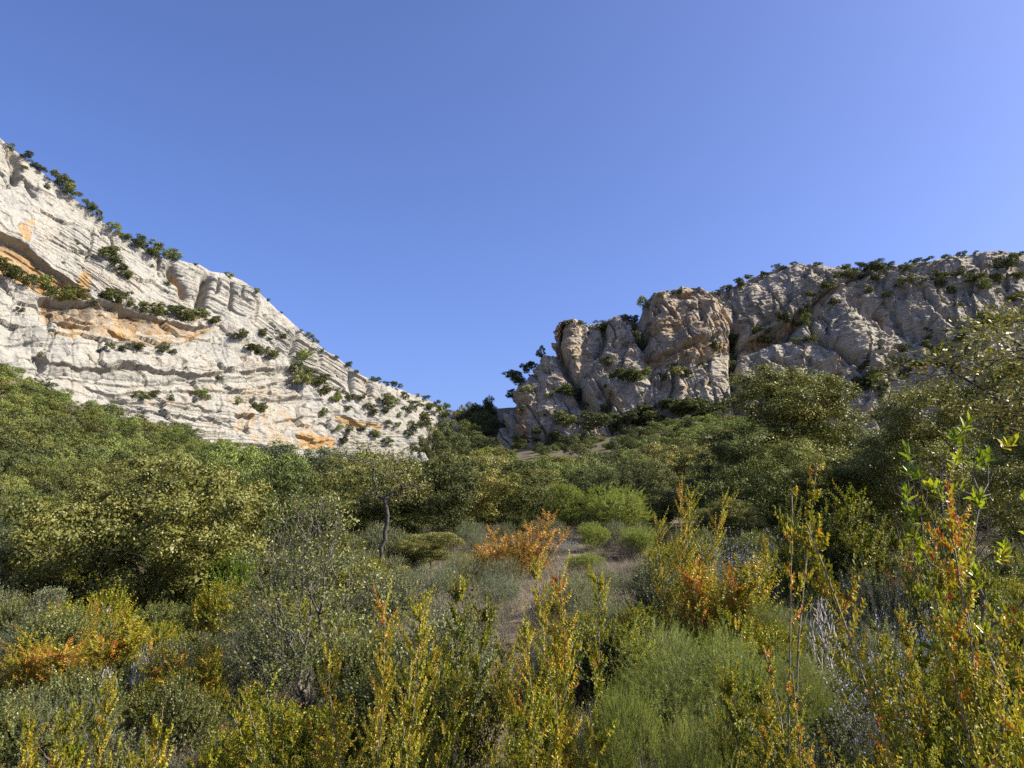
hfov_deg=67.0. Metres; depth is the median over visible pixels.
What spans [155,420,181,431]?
holm oak
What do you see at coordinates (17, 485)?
woodland oak
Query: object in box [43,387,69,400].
woodland oak
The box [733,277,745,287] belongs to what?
cliff bush
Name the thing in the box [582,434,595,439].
slope oak
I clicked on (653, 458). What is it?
woodland oak
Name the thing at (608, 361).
cliff bush
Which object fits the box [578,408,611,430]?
cliff bush
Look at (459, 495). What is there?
holm oak
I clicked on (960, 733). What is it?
box shrub
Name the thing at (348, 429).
cliff bush
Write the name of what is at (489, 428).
saddle oak
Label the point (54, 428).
woodland oak
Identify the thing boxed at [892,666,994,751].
scrub bush
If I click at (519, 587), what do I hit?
green cushion
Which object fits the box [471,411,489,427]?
saddle oak
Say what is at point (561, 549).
rosemary
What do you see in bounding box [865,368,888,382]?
cliff bush
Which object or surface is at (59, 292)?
cliff bush
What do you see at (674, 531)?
green cushion
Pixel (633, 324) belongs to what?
cliff bush
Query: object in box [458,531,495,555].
grey cushion
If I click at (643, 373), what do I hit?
cliff bush
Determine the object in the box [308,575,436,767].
box shrub
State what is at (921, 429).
downy oak
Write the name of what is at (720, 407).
cliff bush
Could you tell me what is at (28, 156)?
cliff bush
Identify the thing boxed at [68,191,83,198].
cliff bush
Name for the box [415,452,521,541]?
downy oak
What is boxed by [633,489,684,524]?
downy oak
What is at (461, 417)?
saddle oak
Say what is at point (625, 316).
cliff bush
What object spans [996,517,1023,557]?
scrub bush
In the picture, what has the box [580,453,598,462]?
holm oak
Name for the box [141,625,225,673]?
scrub bush
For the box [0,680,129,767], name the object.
grey cushion
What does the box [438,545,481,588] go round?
grey cushion
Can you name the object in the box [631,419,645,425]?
slope oak
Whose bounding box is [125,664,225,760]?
scrub bush
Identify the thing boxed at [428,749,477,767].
grey cushion
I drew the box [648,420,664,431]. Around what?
slope oak
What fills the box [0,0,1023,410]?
sky
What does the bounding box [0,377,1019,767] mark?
ground
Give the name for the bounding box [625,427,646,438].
slope oak
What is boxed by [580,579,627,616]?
grey cushion
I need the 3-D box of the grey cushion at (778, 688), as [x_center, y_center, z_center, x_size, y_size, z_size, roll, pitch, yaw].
[1.855,2.164,5.347,0.648,0.745,0.858,5,-11,-27]
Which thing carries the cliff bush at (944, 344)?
on the limestone cliff at (850, 329)
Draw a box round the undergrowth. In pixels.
[0,524,1023,767]
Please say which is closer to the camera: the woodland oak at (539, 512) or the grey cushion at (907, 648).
the grey cushion at (907, 648)
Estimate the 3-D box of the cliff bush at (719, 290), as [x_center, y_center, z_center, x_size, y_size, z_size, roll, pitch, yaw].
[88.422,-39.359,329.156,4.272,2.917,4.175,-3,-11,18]
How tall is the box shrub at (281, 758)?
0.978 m
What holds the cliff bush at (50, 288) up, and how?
on the limestone cliff at (43, 228)
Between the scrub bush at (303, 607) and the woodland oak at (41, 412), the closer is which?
the scrub bush at (303, 607)
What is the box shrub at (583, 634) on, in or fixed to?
on the ground at (526, 453)
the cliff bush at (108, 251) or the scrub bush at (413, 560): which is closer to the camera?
the scrub bush at (413, 560)
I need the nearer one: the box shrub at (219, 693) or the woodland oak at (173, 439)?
the box shrub at (219, 693)
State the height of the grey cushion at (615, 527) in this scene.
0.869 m
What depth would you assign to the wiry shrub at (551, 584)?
10.34 m
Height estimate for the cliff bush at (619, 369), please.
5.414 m
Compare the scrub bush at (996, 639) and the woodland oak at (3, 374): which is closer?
the scrub bush at (996, 639)
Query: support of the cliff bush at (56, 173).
on the limestone cliff at (43, 228)
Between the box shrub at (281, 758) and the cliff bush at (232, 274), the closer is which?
the box shrub at (281, 758)
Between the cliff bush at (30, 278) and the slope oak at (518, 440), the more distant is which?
the slope oak at (518, 440)
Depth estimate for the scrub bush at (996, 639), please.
6.18 m
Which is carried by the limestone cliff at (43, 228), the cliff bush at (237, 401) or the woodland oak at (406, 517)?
the cliff bush at (237, 401)
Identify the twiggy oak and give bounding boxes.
[199,486,405,714]
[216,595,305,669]
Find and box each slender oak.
[326,434,436,560]
[866,290,1023,444]
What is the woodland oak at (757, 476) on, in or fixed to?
on the ground at (526, 453)
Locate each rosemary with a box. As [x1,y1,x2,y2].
[544,538,580,555]
[696,526,765,593]
[743,527,790,612]
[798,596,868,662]
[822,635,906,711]
[825,601,942,767]
[835,549,933,654]
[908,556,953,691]
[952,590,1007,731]
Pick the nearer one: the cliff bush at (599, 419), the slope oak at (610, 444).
the slope oak at (610, 444)
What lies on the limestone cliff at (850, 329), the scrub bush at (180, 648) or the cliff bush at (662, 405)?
the cliff bush at (662, 405)
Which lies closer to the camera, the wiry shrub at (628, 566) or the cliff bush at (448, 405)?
the wiry shrub at (628, 566)
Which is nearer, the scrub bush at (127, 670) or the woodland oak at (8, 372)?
the scrub bush at (127, 670)
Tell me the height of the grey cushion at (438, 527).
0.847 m
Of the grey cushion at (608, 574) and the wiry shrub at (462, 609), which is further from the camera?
the grey cushion at (608, 574)
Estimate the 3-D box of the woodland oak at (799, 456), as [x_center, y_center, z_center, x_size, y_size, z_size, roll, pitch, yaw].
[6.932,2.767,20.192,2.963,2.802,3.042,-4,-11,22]
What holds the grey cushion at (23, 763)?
on the ground at (526, 453)
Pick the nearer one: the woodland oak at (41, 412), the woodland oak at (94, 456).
the woodland oak at (94, 456)
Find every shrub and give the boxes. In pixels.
[0,624,58,705]
[12,607,156,700]
[18,704,78,767]
[56,707,174,767]
[62,670,139,767]
[78,594,128,661]
[126,634,205,675]
[133,638,228,723]
[135,734,221,767]
[186,628,232,724]
[193,547,257,611]
[218,671,370,767]
[232,680,279,767]
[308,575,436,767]
[385,639,468,767]
[388,581,420,615]
[390,555,415,567]
[433,566,524,767]
[435,527,467,550]
[439,594,520,624]
[458,548,489,579]
[469,509,569,579]
[472,518,498,532]
[480,684,553,767]
[486,551,613,767]
[500,728,548,767]
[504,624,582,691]
[509,611,594,767]
[510,574,569,615]
[523,571,570,591]
[542,692,616,767]
[554,562,617,579]
[557,524,573,536]
[563,722,700,767]
[576,559,630,578]
[586,560,634,587]
[593,548,610,555]
[596,595,670,695]
[598,524,622,548]
[603,534,644,563]
[605,560,641,573]
[610,589,646,620]
[634,534,686,597]
[648,473,737,645]
[668,535,786,660]
[703,652,816,767]
[718,678,792,767]
[762,645,804,767]
[769,493,832,625]
[771,463,1023,767]
[777,755,811,767]
[779,462,825,765]
[807,479,908,613]
[854,736,942,767]
[867,603,942,767]
[868,658,1023,767]
[875,455,1011,584]
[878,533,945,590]
[897,411,1023,767]
[897,528,1011,654]
[904,553,1023,767]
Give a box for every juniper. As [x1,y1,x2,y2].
[393,531,465,569]
[543,481,586,538]
[563,551,606,572]
[575,521,612,548]
[579,482,655,537]
[614,525,659,560]
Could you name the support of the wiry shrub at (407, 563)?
on the ground at (526, 453)
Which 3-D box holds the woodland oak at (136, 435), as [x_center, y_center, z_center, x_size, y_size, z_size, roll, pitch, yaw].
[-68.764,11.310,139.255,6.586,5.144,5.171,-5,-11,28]
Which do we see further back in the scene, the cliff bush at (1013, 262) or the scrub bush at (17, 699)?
the cliff bush at (1013, 262)
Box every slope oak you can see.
[512,439,527,449]
[514,435,528,442]
[528,437,540,443]
[531,443,551,452]
[534,446,552,454]
[545,438,555,444]
[550,444,559,450]
[558,436,571,444]
[559,439,577,454]
[570,433,580,442]
[570,443,590,454]
[579,439,596,448]
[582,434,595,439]
[605,436,622,452]
[617,435,633,443]
[620,440,634,449]
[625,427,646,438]
[625,433,637,437]
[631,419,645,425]
[633,435,650,447]
[639,426,656,434]
[642,436,659,445]
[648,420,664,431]
[650,434,669,443]
[658,420,670,426]
[658,437,682,444]
[663,418,677,423]
[667,436,688,447]
[672,423,686,431]
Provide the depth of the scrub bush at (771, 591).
10.67 m
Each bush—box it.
[0,257,23,277]
[0,579,25,636]
[0,586,81,644]
[0,593,52,641]
[0,600,116,670]
[0,680,87,767]
[0,689,45,712]
[1,264,28,280]
[4,142,15,150]
[9,575,85,609]
[9,656,140,767]
[16,306,25,311]
[18,274,38,287]
[19,164,28,170]
[20,150,34,161]
[31,161,42,168]
[31,274,53,287]
[37,166,47,171]
[42,281,60,295]
[43,580,140,658]
[44,182,50,189]
[44,289,68,301]
[49,169,69,185]
[54,178,76,193]
[58,564,111,584]
[60,284,80,299]
[67,284,91,299]
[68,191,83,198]
[80,654,151,707]
[80,718,180,767]
[81,198,96,210]
[82,294,98,305]
[87,205,102,215]
[90,666,120,740]
[94,288,121,296]
[96,244,122,259]
[102,342,115,349]
[103,289,126,303]
[105,222,121,229]
[108,256,128,270]
[114,289,134,303]
[117,270,133,278]
[117,345,129,350]
[117,673,179,737]
[120,233,129,238]
[124,232,145,244]
[125,644,165,695]
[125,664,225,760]
[126,654,181,687]
[127,301,138,308]
[127,342,145,349]
[127,617,188,660]
[130,390,150,399]
[135,237,164,253]
[135,598,204,642]
[138,303,163,315]
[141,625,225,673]
[147,390,160,396]
[147,573,175,596]
[148,244,170,257]
[151,301,168,314]
[155,345,170,351]
[163,248,183,260]
[166,394,174,400]
[168,304,186,314]
[174,307,197,318]
[180,307,207,321]
[182,581,245,623]
[185,576,254,638]
[186,723,307,767]
[193,389,211,398]
[202,315,221,323]
[223,271,234,276]
[227,609,262,651]
[228,692,364,767]
[231,327,248,338]
[233,606,320,699]
[234,396,242,404]
[243,585,330,637]
[244,343,267,352]
[250,557,291,596]
[251,402,266,412]
[252,343,262,353]
[255,404,268,411]
[259,328,267,335]
[266,346,280,357]
[266,546,323,596]
[275,535,346,570]
[290,359,303,371]
[290,369,312,384]
[291,589,320,610]
[296,349,313,359]
[300,366,317,378]
[300,611,359,650]
[301,620,419,725]
[306,332,315,338]
[308,372,331,385]
[311,553,362,594]
[313,587,358,617]
[320,385,332,392]
[320,408,328,415]
[324,639,481,767]
[331,391,342,401]
[332,532,367,559]
[333,555,390,599]
[340,434,348,444]
[343,405,352,410]
[343,566,432,633]
[344,394,355,399]
[345,361,352,366]
[345,424,353,431]
[355,520,387,553]
[363,519,409,562]
[364,403,379,410]
[367,408,379,416]
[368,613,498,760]
[370,429,381,436]
[374,553,410,581]
[382,392,401,407]
[382,437,394,442]
[384,420,393,425]
[388,530,435,567]
[390,381,403,387]
[392,596,501,716]
[401,391,409,398]
[402,405,414,413]
[403,429,414,435]
[406,400,424,406]
[407,420,424,430]
[419,411,432,419]
[424,418,433,424]
[425,402,438,409]
[436,404,449,417]
[443,402,450,408]
[486,546,529,573]
[500,369,526,384]
[505,390,512,398]
[510,434,521,442]
[518,385,535,392]
[519,362,534,373]
[528,361,537,367]
[530,425,542,433]
[536,345,545,356]
[539,615,643,708]
[543,392,553,397]
[544,607,602,647]
[547,429,562,437]
[552,409,578,424]
[553,383,578,395]
[562,320,570,325]
[564,743,632,767]
[570,677,671,767]
[574,388,581,400]
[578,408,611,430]
[586,676,680,760]
[591,320,608,331]
[598,356,611,363]
[598,404,607,412]
[600,606,793,767]
[606,372,615,377]
[608,412,626,423]
[608,418,625,433]
[608,602,684,647]
[615,367,629,379]
[616,367,640,378]
[617,423,635,434]
[619,314,629,320]
[619,407,653,422]
[626,552,689,620]
[627,366,651,381]
[628,315,638,321]
[630,319,637,334]
[632,330,645,347]
[636,295,649,309]
[636,403,652,410]
[638,692,757,767]
[641,410,674,424]
[644,541,686,573]
[647,629,681,685]
[652,399,669,408]
[661,398,701,410]
[669,366,686,375]
[669,396,716,416]
[680,368,694,378]
[684,666,738,703]
[685,533,728,575]
[686,524,735,568]
[692,404,730,417]
[696,360,705,366]
[700,603,806,678]
[705,523,742,552]
[710,340,721,347]
[714,288,723,294]
[714,397,738,409]
[719,284,732,290]
[727,535,772,564]
[728,334,739,346]
[729,353,736,365]
[729,359,735,372]
[729,525,783,575]
[732,555,785,600]
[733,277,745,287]
[735,393,760,403]
[735,594,810,676]
[739,574,782,605]
[742,706,865,767]
[744,274,754,279]
[752,324,773,333]
[755,640,847,763]
[757,335,774,343]
[771,263,785,270]
[774,311,791,323]
[774,581,836,633]
[783,684,880,767]
[786,658,873,726]
[787,628,868,675]
[790,337,802,343]
[792,320,802,326]
[798,303,810,316]
[800,312,811,325]
[800,597,848,680]
[802,335,817,341]
[805,290,816,301]
[818,571,909,644]
[821,280,836,287]
[828,297,838,304]
[831,273,839,277]
[837,269,854,280]
[841,264,851,268]
[849,267,867,278]
[850,376,873,389]
[851,515,910,557]
[854,649,940,711]
[855,262,867,270]
[857,261,891,273]
[859,360,869,368]
[863,285,873,293]
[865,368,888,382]
[871,275,879,279]
[874,258,889,267]
[875,382,889,397]
[880,290,893,297]
[881,570,960,641]
[884,355,904,364]
[886,261,894,266]
[887,638,925,659]
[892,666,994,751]
[896,274,917,281]
[897,263,915,270]
[898,343,912,351]
[898,366,911,374]
[903,357,918,364]
[908,257,922,263]
[913,736,1018,766]
[917,277,929,284]
[918,339,932,348]
[921,255,934,262]
[921,602,1019,667]
[930,343,952,358]
[930,652,1023,757]
[931,276,947,287]
[932,269,950,276]
[934,519,975,539]
[938,656,1023,688]
[941,254,951,258]
[946,285,956,293]
[949,267,965,275]
[952,302,964,305]
[952,332,969,341]
[956,250,967,255]
[963,271,988,281]
[966,543,1023,592]
[973,278,994,288]
[975,311,1004,324]
[979,591,1023,630]
[987,533,1023,561]
[989,272,1005,281]
[989,548,1023,579]
[991,257,1017,268]
[991,574,1023,612]
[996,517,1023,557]
[1004,253,1021,263]
[1004,293,1018,301]
[1006,271,1023,278]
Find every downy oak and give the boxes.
[0,446,287,625]
[94,450,219,545]
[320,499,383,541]
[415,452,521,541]
[505,466,568,522]
[526,453,593,511]
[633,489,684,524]
[635,441,725,526]
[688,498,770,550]
[789,453,895,537]
[842,375,1023,533]
[947,356,1023,548]
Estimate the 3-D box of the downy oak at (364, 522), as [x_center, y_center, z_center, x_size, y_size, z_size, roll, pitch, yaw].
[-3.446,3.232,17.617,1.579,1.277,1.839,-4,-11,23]
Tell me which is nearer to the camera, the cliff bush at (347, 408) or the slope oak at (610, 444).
the slope oak at (610, 444)
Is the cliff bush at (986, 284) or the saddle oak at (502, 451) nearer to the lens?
the saddle oak at (502, 451)
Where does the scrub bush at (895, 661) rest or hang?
on the ground at (526, 453)
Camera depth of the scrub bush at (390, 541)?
14.07 m
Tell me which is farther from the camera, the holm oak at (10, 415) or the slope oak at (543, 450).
the slope oak at (543, 450)
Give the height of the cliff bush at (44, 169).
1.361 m
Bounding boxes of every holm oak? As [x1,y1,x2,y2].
[0,408,34,426]
[0,424,27,453]
[0,452,39,472]
[0,483,17,527]
[0,517,59,599]
[20,383,52,399]
[20,445,60,460]
[27,479,64,493]
[31,378,58,389]
[34,444,62,454]
[34,471,102,531]
[47,414,81,437]
[55,401,84,416]
[57,442,108,461]
[62,445,111,462]
[89,430,123,443]
[105,452,135,467]
[127,431,159,446]
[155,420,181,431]
[179,428,202,441]
[184,445,205,461]
[249,443,358,536]
[319,451,484,542]
[433,460,520,520]
[493,461,541,522]
[507,459,542,523]
[546,460,636,528]
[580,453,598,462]
[585,451,601,457]
[593,454,612,461]
[595,460,666,524]
[596,455,618,465]
[601,459,616,468]
[602,449,629,459]
[610,456,631,463]
[611,452,692,530]
[630,450,651,458]
[658,430,675,438]
[674,442,702,449]
[677,435,701,443]
[680,417,696,427]
[683,445,776,522]
[707,409,723,420]
[812,419,915,520]
[848,429,1008,535]
[936,430,1013,526]
[963,432,1023,533]
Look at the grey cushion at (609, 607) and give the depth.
7.71 m
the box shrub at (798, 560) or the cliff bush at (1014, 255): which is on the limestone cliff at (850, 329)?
the cliff bush at (1014, 255)
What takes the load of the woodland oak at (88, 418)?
on the ground at (526, 453)
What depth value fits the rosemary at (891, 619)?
7.95 m
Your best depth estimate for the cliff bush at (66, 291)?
211.29 m
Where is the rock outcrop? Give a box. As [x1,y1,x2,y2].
[409,452,428,466]
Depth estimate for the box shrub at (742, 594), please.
6.75 m
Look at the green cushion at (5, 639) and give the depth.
7.39 m
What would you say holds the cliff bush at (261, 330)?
on the limestone cliff at (43, 228)
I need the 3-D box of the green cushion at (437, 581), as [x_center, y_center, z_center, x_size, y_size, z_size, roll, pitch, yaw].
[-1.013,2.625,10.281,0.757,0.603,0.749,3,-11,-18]
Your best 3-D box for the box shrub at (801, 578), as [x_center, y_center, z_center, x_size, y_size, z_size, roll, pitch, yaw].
[1.540,1.405,4.138,0.246,2.020,0.165,9,-11,-15]
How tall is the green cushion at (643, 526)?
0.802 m
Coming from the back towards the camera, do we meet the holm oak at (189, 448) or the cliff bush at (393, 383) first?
the cliff bush at (393, 383)
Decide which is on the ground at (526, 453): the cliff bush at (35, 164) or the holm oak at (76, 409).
the holm oak at (76, 409)
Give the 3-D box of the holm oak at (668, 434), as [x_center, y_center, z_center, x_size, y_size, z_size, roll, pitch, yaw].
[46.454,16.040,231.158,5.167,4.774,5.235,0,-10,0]
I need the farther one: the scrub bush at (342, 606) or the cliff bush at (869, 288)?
the cliff bush at (869, 288)
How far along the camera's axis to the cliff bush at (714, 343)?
309.29 m
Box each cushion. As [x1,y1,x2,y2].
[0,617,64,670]
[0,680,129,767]
[0,752,64,767]
[174,622,277,708]
[191,636,243,671]
[304,574,337,599]
[332,630,366,651]
[348,544,392,569]
[381,564,418,584]
[408,558,460,598]
[427,520,462,535]
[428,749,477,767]
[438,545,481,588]
[455,519,491,546]
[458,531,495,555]
[469,650,507,702]
[474,554,524,586]
[475,565,519,609]
[495,520,516,543]
[497,577,522,598]
[508,646,582,700]
[509,535,534,548]
[528,513,567,545]
[530,630,549,662]
[546,568,604,614]
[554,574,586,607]
[566,572,590,587]
[566,591,631,632]
[573,562,626,592]
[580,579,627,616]
[598,519,630,550]
[606,604,649,625]
[611,572,636,601]
[623,523,652,549]
[625,518,650,530]
[627,616,707,691]
[644,521,678,548]
[652,698,775,767]
[662,525,688,541]
[664,520,678,538]
[689,561,722,583]
[692,515,711,530]
[705,645,756,670]
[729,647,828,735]
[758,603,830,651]
[763,599,815,633]
[764,519,786,536]
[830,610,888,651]
[844,609,910,668]
[893,635,950,676]
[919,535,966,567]
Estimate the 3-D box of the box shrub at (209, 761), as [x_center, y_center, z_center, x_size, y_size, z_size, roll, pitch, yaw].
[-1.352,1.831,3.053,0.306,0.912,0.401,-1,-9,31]
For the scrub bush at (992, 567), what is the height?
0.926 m
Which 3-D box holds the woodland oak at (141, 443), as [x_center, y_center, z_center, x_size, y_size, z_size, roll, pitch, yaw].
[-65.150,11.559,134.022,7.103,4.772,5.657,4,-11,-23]
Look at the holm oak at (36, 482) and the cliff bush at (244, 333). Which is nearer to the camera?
the holm oak at (36, 482)
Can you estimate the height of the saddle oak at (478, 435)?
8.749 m
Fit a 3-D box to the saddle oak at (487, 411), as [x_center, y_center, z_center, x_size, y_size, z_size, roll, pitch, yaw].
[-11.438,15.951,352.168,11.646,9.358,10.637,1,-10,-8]
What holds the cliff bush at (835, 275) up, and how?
on the limestone cliff at (850, 329)
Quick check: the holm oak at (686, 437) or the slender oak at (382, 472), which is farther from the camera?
the holm oak at (686, 437)
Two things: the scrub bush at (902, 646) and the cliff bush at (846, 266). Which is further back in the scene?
the cliff bush at (846, 266)
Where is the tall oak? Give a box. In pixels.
[688,362,880,520]
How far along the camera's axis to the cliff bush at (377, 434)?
282.34 m
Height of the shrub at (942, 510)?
2.167 m
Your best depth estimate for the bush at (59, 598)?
8.16 m
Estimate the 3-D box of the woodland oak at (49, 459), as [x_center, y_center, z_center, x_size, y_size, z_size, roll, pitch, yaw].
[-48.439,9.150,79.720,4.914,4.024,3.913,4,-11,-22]
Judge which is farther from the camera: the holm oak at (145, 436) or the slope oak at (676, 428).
the slope oak at (676, 428)
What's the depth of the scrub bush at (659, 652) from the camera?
6.29 m
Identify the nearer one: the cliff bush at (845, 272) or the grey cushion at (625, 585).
the grey cushion at (625, 585)
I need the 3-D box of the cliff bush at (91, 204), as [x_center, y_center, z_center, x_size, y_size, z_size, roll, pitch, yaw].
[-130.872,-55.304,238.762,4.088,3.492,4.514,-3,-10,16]
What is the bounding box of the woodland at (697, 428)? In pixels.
[0,363,1019,496]
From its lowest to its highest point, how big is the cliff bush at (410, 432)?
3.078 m
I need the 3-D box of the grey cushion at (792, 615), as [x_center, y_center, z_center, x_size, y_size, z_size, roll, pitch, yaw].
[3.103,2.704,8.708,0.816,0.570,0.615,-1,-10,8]
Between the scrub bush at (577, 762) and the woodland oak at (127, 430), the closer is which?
the scrub bush at (577, 762)
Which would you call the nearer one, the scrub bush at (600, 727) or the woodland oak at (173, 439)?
the scrub bush at (600, 727)
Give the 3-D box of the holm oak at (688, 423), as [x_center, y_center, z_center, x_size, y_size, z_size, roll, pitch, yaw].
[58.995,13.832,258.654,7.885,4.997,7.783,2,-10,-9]
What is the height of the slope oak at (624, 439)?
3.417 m
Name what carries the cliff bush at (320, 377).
on the limestone cliff at (43, 228)
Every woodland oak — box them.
[0,367,14,378]
[0,371,7,378]
[0,376,13,398]
[0,383,33,403]
[0,413,9,430]
[0,418,33,450]
[0,433,49,459]
[0,473,33,497]
[0,474,26,501]
[0,502,25,544]
[2,487,47,524]
[4,389,34,409]
[5,407,35,427]
[5,455,65,491]
[6,404,33,413]
[16,378,44,393]
[18,414,51,434]
[19,437,51,454]
[23,392,48,411]
[23,420,63,444]
[25,462,75,489]
[32,453,60,465]
[33,406,73,429]
[36,395,67,414]
[37,431,77,456]
[40,448,76,461]
[42,439,67,454]
[42,491,107,532]
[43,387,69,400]
[58,422,91,439]
[61,457,112,489]
[62,467,108,493]
[63,430,100,446]
[63,457,89,474]
[64,450,105,462]
[67,460,110,492]
[74,417,104,434]
[74,438,113,460]
[75,411,109,432]
[76,453,103,463]
[79,460,105,465]
[80,400,103,410]
[82,403,102,415]
[82,407,105,422]
[90,432,111,439]
[98,402,123,415]
[99,414,121,432]
[100,444,134,458]
[105,450,129,463]
[106,426,139,439]
[107,436,124,448]
[108,436,139,451]
[111,431,130,440]
[115,410,149,422]
[116,417,141,433]
[119,444,149,458]
[122,432,148,445]
[122,452,149,459]
[125,439,153,448]
[132,444,163,451]
[138,445,173,455]
[140,420,165,434]
[144,431,169,445]
[149,453,166,460]
[155,443,176,451]
[158,433,180,446]
[162,427,183,437]
[166,442,177,449]
[169,421,191,434]
[170,433,190,445]
[170,447,188,457]
[177,441,200,451]
[189,438,214,451]
[189,450,217,457]
[192,458,325,550]
[194,439,320,542]
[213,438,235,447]
[234,444,296,540]
[262,437,327,528]
[271,453,399,543]
[300,446,384,525]
[321,449,412,532]
[357,458,436,530]
[382,463,407,527]
[401,514,469,525]
[426,458,556,536]
[502,455,513,462]
[527,468,588,528]
[532,462,618,526]
[536,456,608,521]
[612,456,682,523]
[633,447,699,524]
[682,439,696,448]
[684,446,739,520]
[686,430,817,544]
[709,426,734,435]
[717,414,742,421]
[719,438,832,541]
[742,426,759,439]
[829,430,973,546]
[976,424,1023,530]
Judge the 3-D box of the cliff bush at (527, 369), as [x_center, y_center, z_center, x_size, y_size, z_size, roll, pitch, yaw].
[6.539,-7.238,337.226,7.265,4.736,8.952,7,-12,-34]
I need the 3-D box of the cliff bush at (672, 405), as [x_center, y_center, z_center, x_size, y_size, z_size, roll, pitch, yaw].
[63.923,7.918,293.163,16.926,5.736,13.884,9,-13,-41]
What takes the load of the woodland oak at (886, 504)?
on the ground at (526, 453)
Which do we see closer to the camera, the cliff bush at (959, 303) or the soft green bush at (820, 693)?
the soft green bush at (820, 693)
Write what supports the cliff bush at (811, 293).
on the limestone cliff at (850, 329)
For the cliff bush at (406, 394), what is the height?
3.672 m
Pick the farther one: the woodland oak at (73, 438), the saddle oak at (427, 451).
the saddle oak at (427, 451)
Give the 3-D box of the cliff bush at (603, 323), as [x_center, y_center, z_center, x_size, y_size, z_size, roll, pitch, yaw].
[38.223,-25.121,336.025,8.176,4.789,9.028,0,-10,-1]
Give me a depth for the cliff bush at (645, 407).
296.90 m
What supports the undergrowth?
on the ground at (526, 453)
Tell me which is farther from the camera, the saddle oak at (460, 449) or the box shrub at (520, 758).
the saddle oak at (460, 449)
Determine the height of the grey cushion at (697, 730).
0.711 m
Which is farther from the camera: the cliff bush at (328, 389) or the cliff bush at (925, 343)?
the cliff bush at (925, 343)
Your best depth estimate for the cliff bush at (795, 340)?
308.27 m
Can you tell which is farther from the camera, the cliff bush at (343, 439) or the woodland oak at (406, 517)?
the cliff bush at (343, 439)
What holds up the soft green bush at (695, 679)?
on the ground at (526, 453)
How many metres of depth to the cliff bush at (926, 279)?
316.61 m
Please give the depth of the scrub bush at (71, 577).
14.38 m
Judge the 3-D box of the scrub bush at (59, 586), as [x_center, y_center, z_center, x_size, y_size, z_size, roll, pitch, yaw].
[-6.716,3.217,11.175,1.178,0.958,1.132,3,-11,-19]
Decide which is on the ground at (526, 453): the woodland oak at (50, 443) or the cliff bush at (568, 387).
the woodland oak at (50, 443)
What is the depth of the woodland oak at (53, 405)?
155.56 m
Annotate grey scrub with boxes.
[0,527,1000,767]
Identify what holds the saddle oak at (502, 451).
on the ground at (526, 453)
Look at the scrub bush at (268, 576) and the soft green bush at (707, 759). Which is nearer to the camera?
the soft green bush at (707, 759)
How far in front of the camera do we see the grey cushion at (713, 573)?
11.90 m
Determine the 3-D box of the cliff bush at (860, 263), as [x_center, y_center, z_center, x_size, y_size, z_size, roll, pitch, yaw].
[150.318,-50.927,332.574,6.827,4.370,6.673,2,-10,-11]
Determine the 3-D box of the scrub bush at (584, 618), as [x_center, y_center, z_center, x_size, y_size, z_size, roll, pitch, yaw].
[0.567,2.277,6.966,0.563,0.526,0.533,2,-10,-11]
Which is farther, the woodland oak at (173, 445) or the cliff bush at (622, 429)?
the cliff bush at (622, 429)
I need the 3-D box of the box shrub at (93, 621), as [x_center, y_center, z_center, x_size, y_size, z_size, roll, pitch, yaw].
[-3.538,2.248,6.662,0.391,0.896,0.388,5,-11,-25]
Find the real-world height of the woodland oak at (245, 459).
3.052 m
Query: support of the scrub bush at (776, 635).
on the ground at (526, 453)
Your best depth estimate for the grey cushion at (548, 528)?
16.82 m
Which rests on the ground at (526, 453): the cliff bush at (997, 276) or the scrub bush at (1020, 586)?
the scrub bush at (1020, 586)
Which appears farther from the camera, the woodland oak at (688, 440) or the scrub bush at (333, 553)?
the woodland oak at (688, 440)
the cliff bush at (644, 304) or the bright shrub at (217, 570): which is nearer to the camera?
the bright shrub at (217, 570)
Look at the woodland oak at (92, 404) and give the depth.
187.18 m
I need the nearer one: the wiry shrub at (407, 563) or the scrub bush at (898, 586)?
the scrub bush at (898, 586)
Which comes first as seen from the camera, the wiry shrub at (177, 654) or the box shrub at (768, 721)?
the box shrub at (768, 721)
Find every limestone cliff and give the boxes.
[0,138,458,463]
[496,251,1023,448]
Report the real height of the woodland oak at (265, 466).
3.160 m
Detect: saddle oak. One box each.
[409,434,427,453]
[414,446,434,459]
[425,422,442,453]
[433,418,456,439]
[434,433,451,457]
[440,446,465,456]
[444,423,473,446]
[444,432,470,452]
[452,404,465,420]
[453,445,481,457]
[456,408,473,422]
[457,419,482,435]
[464,401,473,417]
[465,415,485,433]
[466,403,481,415]
[466,436,504,453]
[468,430,486,445]
[468,446,495,458]
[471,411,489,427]
[472,398,497,417]
[476,410,498,429]
[481,395,498,418]
[482,418,505,435]
[487,445,517,457]
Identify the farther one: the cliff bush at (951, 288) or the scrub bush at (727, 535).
the cliff bush at (951, 288)
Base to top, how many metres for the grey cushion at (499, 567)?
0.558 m
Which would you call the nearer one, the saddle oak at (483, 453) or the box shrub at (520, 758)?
the box shrub at (520, 758)
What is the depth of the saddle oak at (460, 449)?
253.49 m
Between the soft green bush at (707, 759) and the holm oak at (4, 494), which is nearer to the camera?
the soft green bush at (707, 759)
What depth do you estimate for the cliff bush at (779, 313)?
316.17 m
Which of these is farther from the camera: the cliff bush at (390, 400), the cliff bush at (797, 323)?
the cliff bush at (797, 323)
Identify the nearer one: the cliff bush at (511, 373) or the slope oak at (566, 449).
the slope oak at (566, 449)
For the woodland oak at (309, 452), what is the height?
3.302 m

